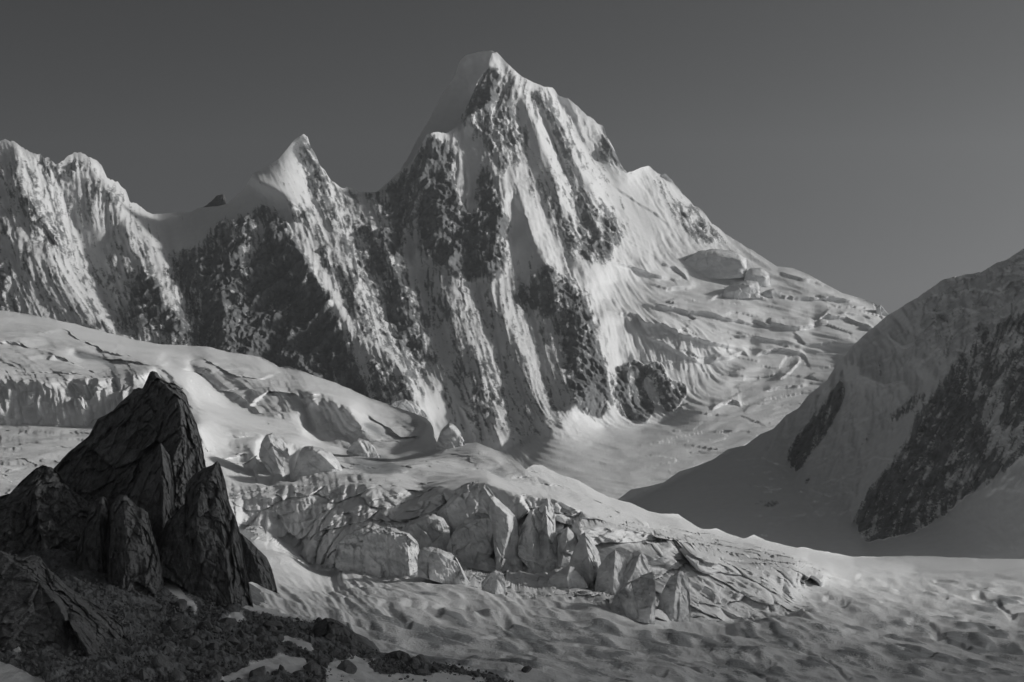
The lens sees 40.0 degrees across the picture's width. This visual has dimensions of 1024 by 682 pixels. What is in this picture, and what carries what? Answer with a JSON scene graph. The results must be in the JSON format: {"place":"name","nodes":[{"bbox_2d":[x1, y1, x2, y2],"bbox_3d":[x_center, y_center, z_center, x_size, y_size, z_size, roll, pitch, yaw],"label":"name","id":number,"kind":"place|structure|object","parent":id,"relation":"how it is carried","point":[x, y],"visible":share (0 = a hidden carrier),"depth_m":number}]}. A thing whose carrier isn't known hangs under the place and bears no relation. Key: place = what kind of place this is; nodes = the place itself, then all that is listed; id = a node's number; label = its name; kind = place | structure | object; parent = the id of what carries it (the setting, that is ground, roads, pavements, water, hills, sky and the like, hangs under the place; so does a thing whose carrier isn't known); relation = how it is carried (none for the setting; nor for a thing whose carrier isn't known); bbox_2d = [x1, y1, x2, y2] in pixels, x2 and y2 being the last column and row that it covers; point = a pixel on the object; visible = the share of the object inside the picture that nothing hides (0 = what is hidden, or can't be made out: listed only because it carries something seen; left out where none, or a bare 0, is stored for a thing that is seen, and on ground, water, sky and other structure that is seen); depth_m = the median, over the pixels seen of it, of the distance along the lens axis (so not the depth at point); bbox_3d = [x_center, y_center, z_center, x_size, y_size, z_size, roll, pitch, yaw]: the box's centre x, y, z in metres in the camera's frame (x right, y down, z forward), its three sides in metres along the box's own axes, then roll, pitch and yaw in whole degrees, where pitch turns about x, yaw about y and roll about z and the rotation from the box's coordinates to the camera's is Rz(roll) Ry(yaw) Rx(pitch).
{"place":"outdoors","nodes":[
{"label":"outdoors","id":0,"kind":"place"},
{"bbox_2d":[0,548,504,681],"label":"scree","id":1,"kind":"structure","parent":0,"point":[272,660],"depth_m":287.37},
{"bbox_2d":[0,550,130,656],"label":"rock slab","id":2,"kind":"object","parent":1,"relation":"on","point":[41,604],"visible":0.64,"depth_m":256.94},
{"bbox_2d":[54,371,205,517],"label":"rock pinnacle","id":3,"kind":"object","parent":1,"relation":"on","point":[109,457],"visible":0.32,"depth_m":365.32},
{"bbox_2d":[128,443,174,545],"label":"rock fin","id":4,"kind":"object","parent":3,"relation":"on","point":[152,493],"visible":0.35,"depth_m":346.10},
{"bbox_2d":[160,626,174,637],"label":"stone","id":5,"kind":"object","parent":1,"relation":"on","point":[168,631],"visible":0.84,"depth_m":275.23},
{"bbox_2d":[169,619,185,630],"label":"stone","id":6,"kind":"object","parent":1,"relation":"on","point":[178,624],"visible":0.88,"depth_m":285.30},
{"bbox_2d":[157,461,252,606],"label":"rock pinnacle","id":7,"kind":"object","parent":1,"relation":"on","point":[200,550],"visible":0.9,"depth_m":325.58},
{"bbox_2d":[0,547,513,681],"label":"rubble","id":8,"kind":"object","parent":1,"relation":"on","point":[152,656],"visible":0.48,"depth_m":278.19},
{"bbox_2d":[139,669,149,680],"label":"stone","id":9,"kind":"object","parent":8,"relation":"on","point":[144,675],"visible":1,"depth_m":234.36},
{"bbox_2d":[145,610,156,617],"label":"boulder","id":10,"kind":"object","parent":8,"relation":"on","point":[152,614],"visible":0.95,"depth_m":290.76},
{"bbox_2d":[151,653,172,667],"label":"boulder","id":11,"kind":"object","parent":8,"relation":"on","point":[161,659],"visible":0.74,"depth_m":245.52},
{"bbox_2d":[160,606,165,614],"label":"stone","id":12,"kind":"object","parent":8,"relation":"on","point":[163,609],"visible":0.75,"depth_m":299.19},
{"bbox_2d":[163,645,174,652],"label":"stone","id":13,"kind":"object","parent":8,"relation":"on","point":[168,649],"visible":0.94,"depth_m":259.61},
{"bbox_2d":[168,617,176,623],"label":"stone","id":14,"kind":"object","parent":8,"relation":"on","point":[171,620],"visible":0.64,"depth_m":287.28},
{"bbox_2d":[168,670,185,681],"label":"stone","id":15,"kind":"object","parent":8,"relation":"on","point":[176,676],"visible":1,"depth_m":237.60},
{"bbox_2d":[173,599,186,612],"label":"stone","id":16,"kind":"object","parent":8,"relation":"on","point":[181,603],"visible":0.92,"depth_m":309.69},
{"bbox_2d":[186,665,193,671],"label":"stone","id":17,"kind":"object","parent":8,"relation":"on","point":[189,667],"visible":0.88,"depth_m":248.42},
{"bbox_2d":[180,635,201,649],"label":"boulder","id":18,"kind":"object","parent":8,"relation":"on","point":[193,642],"visible":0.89,"depth_m":269.16},
{"bbox_2d":[198,669,210,676],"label":"boulder","id":19,"kind":"object","parent":8,"relation":"on","point":[206,672],"visible":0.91,"depth_m":246.03},
{"bbox_2d":[198,620,212,630],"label":"stone","id":20,"kind":"object","parent":8,"relation":"on","point":[201,624],"visible":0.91,"depth_m":295.99},
{"bbox_2d":[208,643,218,649],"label":"stone","id":21,"kind":"object","parent":8,"relation":"on","point":[212,646],"visible":0.81,"depth_m":272.74},
{"bbox_2d":[210,669,221,681],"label":"stone","id":22,"kind":"object","parent":8,"relation":"on","point":[216,673],"visible":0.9,"depth_m":245.07},
{"bbox_2d":[212,626,219,633],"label":"stone","id":23,"kind":"object","parent":8,"relation":"on","point":[216,629],"visible":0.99,"depth_m":292.62},
{"bbox_2d":[208,664,224,672],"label":"stone","id":24,"kind":"object","parent":8,"relation":"on","point":[219,668],"visible":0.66,"depth_m":247.53},
{"bbox_2d":[211,653,222,661],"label":"stone","id":25,"kind":"object","parent":8,"relation":"on","point":[216,657],"visible":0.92,"depth_m":262.07},
{"bbox_2d":[220,663,227,668],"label":"stone","id":26,"kind":"object","parent":8,"relation":"on","point":[224,665],"visible":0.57,"depth_m":256.04},
{"bbox_2d":[218,617,237,626],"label":"stone","id":27,"kind":"object","parent":8,"relation":"on","point":[232,622],"visible":0.75,"depth_m":303.06},
{"bbox_2d":[225,635,238,645],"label":"boulder","id":28,"kind":"object","parent":8,"relation":"on","point":[231,639],"visible":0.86,"depth_m":283.33},
{"bbox_2d":[227,604,240,611],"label":"stone","id":29,"kind":"object","parent":8,"relation":"on","point":[233,608],"visible":0.99,"depth_m":320.00},
{"bbox_2d":[236,642,248,651],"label":"stone","id":30,"kind":"object","parent":8,"relation":"on","point":[244,645],"visible":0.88,"depth_m":278.46},
{"bbox_2d":[241,633,251,639],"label":"stone","id":31,"kind":"object","parent":8,"relation":"on","point":[246,636],"visible":0.94,"depth_m":290.34},
{"bbox_2d":[249,666,265,677],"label":"boulder","id":32,"kind":"object","parent":8,"relation":"on","point":[260,671],"visible":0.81,"depth_m":253.65},
{"bbox_2d":[256,635,267,641],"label":"stone","id":33,"kind":"object","parent":8,"relation":"on","point":[262,638],"visible":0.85,"depth_m":292.69},
{"bbox_2d":[267,625,277,630],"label":"stone","id":34,"kind":"object","parent":8,"relation":"on","point":[271,627],"visible":0.51,"depth_m":305.95},
{"bbox_2d":[263,620,282,629],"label":"boulder","id":35,"kind":"object","parent":8,"relation":"on","point":[277,624],"visible":0.77,"depth_m":310.54},
{"bbox_2d":[272,630,282,635],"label":"stone","id":36,"kind":"object","parent":8,"relation":"on","point":[275,632],"visible":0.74,"depth_m":301.10},
{"bbox_2d":[275,644,284,650],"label":"stone","id":37,"kind":"object","parent":8,"relation":"on","point":[281,647],"visible":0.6,"depth_m":286.49},
{"bbox_2d":[277,634,283,640],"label":"stone","id":38,"kind":"object","parent":8,"relation":"on","point":[280,637],"visible":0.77,"depth_m":296.96},
{"bbox_2d":[288,632,297,637],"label":"boulder","id":39,"kind":"object","parent":8,"relation":"on","point":[293,634],"visible":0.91,"depth_m":305.00},
{"bbox_2d":[303,660,320,673],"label":"boulder","id":40,"kind":"object","parent":8,"relation":"on","point":[311,666],"visible":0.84,"depth_m":272.62},
{"bbox_2d":[312,670,321,675],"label":"stone","id":41,"kind":"object","parent":8,"relation":"on","point":[315,672],"visible":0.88,"depth_m":270.56},
{"bbox_2d":[317,657,328,665],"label":"stone","id":42,"kind":"object","parent":8,"relation":"on","point":[321,661],"visible":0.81,"depth_m":280.47},
{"bbox_2d":[325,633,335,640],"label":"stone","id":43,"kind":"object","parent":8,"relation":"on","point":[330,637],"visible":0.86,"depth_m":313.01},
{"bbox_2d":[328,650,338,657],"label":"boulder","id":44,"kind":"object","parent":8,"relation":"on","point":[333,652],"visible":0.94,"depth_m":297.54},
{"bbox_2d":[349,649,356,656],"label":"stone","id":45,"kind":"object","parent":8,"relation":"on","point":[352,652],"visible":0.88,"depth_m":303.09},
{"bbox_2d":[385,650,410,662],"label":"boulder","id":46,"kind":"object","parent":8,"relation":"on","point":[399,655],"visible":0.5,"depth_m":314.80},
{"bbox_2d":[408,656,420,665],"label":"stone","id":47,"kind":"object","parent":8,"relation":"on","point":[413,659],"visible":0.84,"depth_m":313.87},
{"bbox_2d":[411,663,417,669],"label":"stone","id":48,"kind":"object","parent":8,"relation":"on","point":[414,666],"visible":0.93,"depth_m":310.28},
{"bbox_2d":[414,669,426,675],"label":"stone","id":49,"kind":"object","parent":8,"relation":"on","point":[423,672],"visible":0.97,"depth_m":305.00},
{"bbox_2d":[415,654,428,662],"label":"stone","id":50,"kind":"object","parent":8,"relation":"on","point":[421,657],"visible":0.57,"depth_m":318.24},
{"bbox_2d":[431,665,437,671],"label":"stone","id":51,"kind":"object","parent":8,"relation":"on","point":[434,667],"visible":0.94,"depth_m":312.28},
{"bbox_2d":[256,627,265,634],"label":"stone","id":52,"kind":"object","parent":1,"relation":"on","point":[260,630],"visible":0.72,"depth_m":298.56},
{"bbox_2d":[268,615,276,620],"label":"stone","id":53,"kind":"object","parent":1,"relation":"on","point":[272,618],"visible":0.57,"depth_m":318.93},
{"bbox_2d":[305,678,318,681],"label":"stone","id":54,"kind":"object","parent":1,"relation":"on","point":[313,680],"visible":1,"depth_m":259.08},
{"bbox_2d":[312,618,368,649],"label":"boulder","id":55,"kind":"object","parent":1,"relation":"on","point":[344,634],"visible":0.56,"depth_m":315.95},
{"bbox_2d":[449,664,457,669],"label":"stone","id":56,"kind":"object","parent":1,"relation":"on","point":[454,666],"visible":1,"depth_m":320.26},
{"bbox_2d":[0,52,885,499],"bbox_3d":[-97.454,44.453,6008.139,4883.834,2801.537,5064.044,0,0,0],"label":"mountain","id":57,"kind":"structure","parent":0,"point":[504,268],"depth_m":5611.27},
{"bbox_2d":[204,194,225,206],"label":"rock tower","id":58,"kind":"structure","parent":57,"relation":"on","point":[218,200],"depth_m":6123.60},
{"bbox_2d":[684,249,746,278],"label":"ice block","id":59,"kind":"structure","parent":57,"relation":"on","point":[717,264],"depth_m":6277.94},
{"bbox_2d":[722,280,759,298],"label":"ice block","id":60,"kind":"structure","parent":57,"relation":"on","point":[745,289],"depth_m":6044.44},
{"bbox_2d":[744,268,770,286],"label":"ice block","id":61,"kind":"structure","parent":57,"relation":"on","point":[761,276],"depth_m":6225.65},
{"bbox_2d":[762,289,781,297],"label":"ice block","id":62,"kind":"structure","parent":57,"relation":"on","point":[772,293],"depth_m":6100.92},
{"bbox_2d":[876,305,888,315],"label":"ice block","id":63,"kind":"structure","parent":57,"relation":"on","point":[880,310],"depth_m":6083.57},
{"bbox_2d":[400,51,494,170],"bbox_3d":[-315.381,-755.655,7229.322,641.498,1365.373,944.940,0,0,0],"label":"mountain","id":64,"kind":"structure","parent":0,"point":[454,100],"depth_m":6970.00},
{"bbox_2d":[0,310,1023,681],"bbox_3d":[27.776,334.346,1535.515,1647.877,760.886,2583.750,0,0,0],"label":"glacier","id":65,"kind":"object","parent":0,"point":[762,610],"visible":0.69,"depth_m":726.98},
{"bbox_2d":[0,465,92,554],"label":"rock ridge","id":66,"kind":"object","parent":65,"relation":"on","point":[42,507],"visible":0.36,"depth_m":346.38},
{"bbox_2d":[73,496,108,572],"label":"rock buttress","id":67,"kind":"object","parent":65,"relation":"on","point":[91,553],"visible":0.35,"depth_m":326.69},
{"bbox_2d":[106,495,163,596],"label":"rock buttress","id":68,"kind":"object","parent":65,"relation":"on","point":[133,561],"visible":0.75,"depth_m":316.00},
{"bbox_2d":[240,533,278,593],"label":"rock buttress","id":69,"kind":"object","parent":65,"relation":"on","point":[258,569],"visible":0.84,"depth_m":358.73},
{"bbox_2d":[259,433,289,481],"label":"serac","id":70,"kind":"object","parent":65,"relation":"on","point":[274,456],"visible":0.96,"depth_m":857.68},
{"bbox_2d":[290,446,342,481],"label":"serac","id":71,"kind":"object","parent":65,"relation":"on","point":[312,459],"visible":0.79,"depth_m":833.12},
{"bbox_2d":[337,660,356,673],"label":"boulder","id":72,"kind":"object","parent":65,"relation":"on","point":[348,666],"visible":0.98,"depth_m":283.97},
{"bbox_2d":[347,439,380,457],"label":"ice block","id":73,"kind":"structure","parent":65,"relation":"on","point":[359,447],"depth_m":1000.06},
{"bbox_2d":[335,524,419,577],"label":"ice block","id":74,"kind":"structure","parent":65,"relation":"on","point":[376,550],"depth_m":625.10},
{"bbox_2d":[391,399,427,418],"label":"ice block","id":75,"kind":"structure","parent":65,"relation":"on","point":[408,405],"depth_m":1416.60},
{"bbox_2d":[404,514,449,550],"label":"serac","id":76,"kind":"object","parent":65,"relation":"on","point":[429,530],"visible":0.66,"depth_m":681.52},
{"bbox_2d":[417,547,469,584],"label":"ice block","id":77,"kind":"structure","parent":65,"relation":"on","point":[439,565],"depth_m":595.38},
{"bbox_2d":[436,423,464,450],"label":"ice block","id":78,"kind":"structure","parent":65,"relation":"on","point":[450,436],"depth_m":981.07},
{"bbox_2d":[437,480,478,536],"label":"serac","id":79,"kind":"object","parent":65,"relation":"on","point":[458,508],"visible":0.56,"depth_m":693.09},
{"bbox_2d":[446,513,493,563],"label":"serac","id":80,"kind":"object","parent":65,"relation":"on","point":[471,540],"visible":0.79,"depth_m":667.78},
{"bbox_2d":[481,570,505,595],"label":"ice block","id":81,"kind":"structure","parent":65,"relation":"on","point":[493,582],"depth_m":573.58},
{"bbox_2d":[480,483,522,572],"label":"serac","id":82,"kind":"object","parent":65,"relation":"on","point":[505,527],"visible":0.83,"depth_m":651.31},
{"bbox_2d":[521,666,531,672],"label":"boulder","id":83,"kind":"object","parent":65,"relation":"on","point":[525,669],"visible":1,"depth_m":375.49},
{"bbox_2d":[518,506,557,572],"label":"serac","id":84,"kind":"object","parent":65,"relation":"on","point":[537,545],"visible":0.95,"depth_m":653.40},
{"bbox_2d":[539,498,555,529],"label":"serac","id":85,"kind":"object","parent":65,"relation":"on","point":[547,502],"visible":0.25,"depth_m":677.78},
{"bbox_2d":[555,527,576,567],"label":"serac","id":86,"kind":"object","parent":65,"relation":"on","point":[567,544],"visible":0.75,"depth_m":650.72},
{"bbox_2d":[547,566,587,588],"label":"ice boulder","id":87,"kind":"object","parent":65,"relation":"on","point":[568,577],"visible":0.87,"depth_m":611.68},
{"bbox_2d":[569,532,600,588],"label":"serac","id":88,"kind":"object","parent":65,"relation":"on","point":[585,561],"visible":0.54,"depth_m":624.31},
{"bbox_2d":[594,550,626,593],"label":"serac","id":89,"kind":"object","parent":65,"relation":"on","point":[610,573],"visible":0.87,"depth_m":611.77},
{"bbox_2d":[609,571,654,623],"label":"ice block","id":90,"kind":"structure","parent":65,"relation":"on","point":[633,600],"depth_m":545.21},
{"bbox_2d":[624,553,649,584],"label":"serac","id":91,"kind":"object","parent":65,"relation":"on","point":[637,566],"visible":0.48,"depth_m":613.36},
{"bbox_2d":[657,571,689,621],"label":"serac","id":92,"kind":"object","parent":65,"relation":"on","point":[674,603],"visible":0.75,"depth_m":572.73},
{"bbox_2d":[0,0,1023,313],"label":"sky","id":93,"kind":"structure","parent":0,"point":[871,150]},
{"bbox_2d":[618,249,1023,558],"bbox_3d":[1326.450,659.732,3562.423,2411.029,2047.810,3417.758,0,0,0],"label":"mountain","id":94,"kind":"structure","parent":0,"point":[899,432],"depth_m":2946.67}
]}

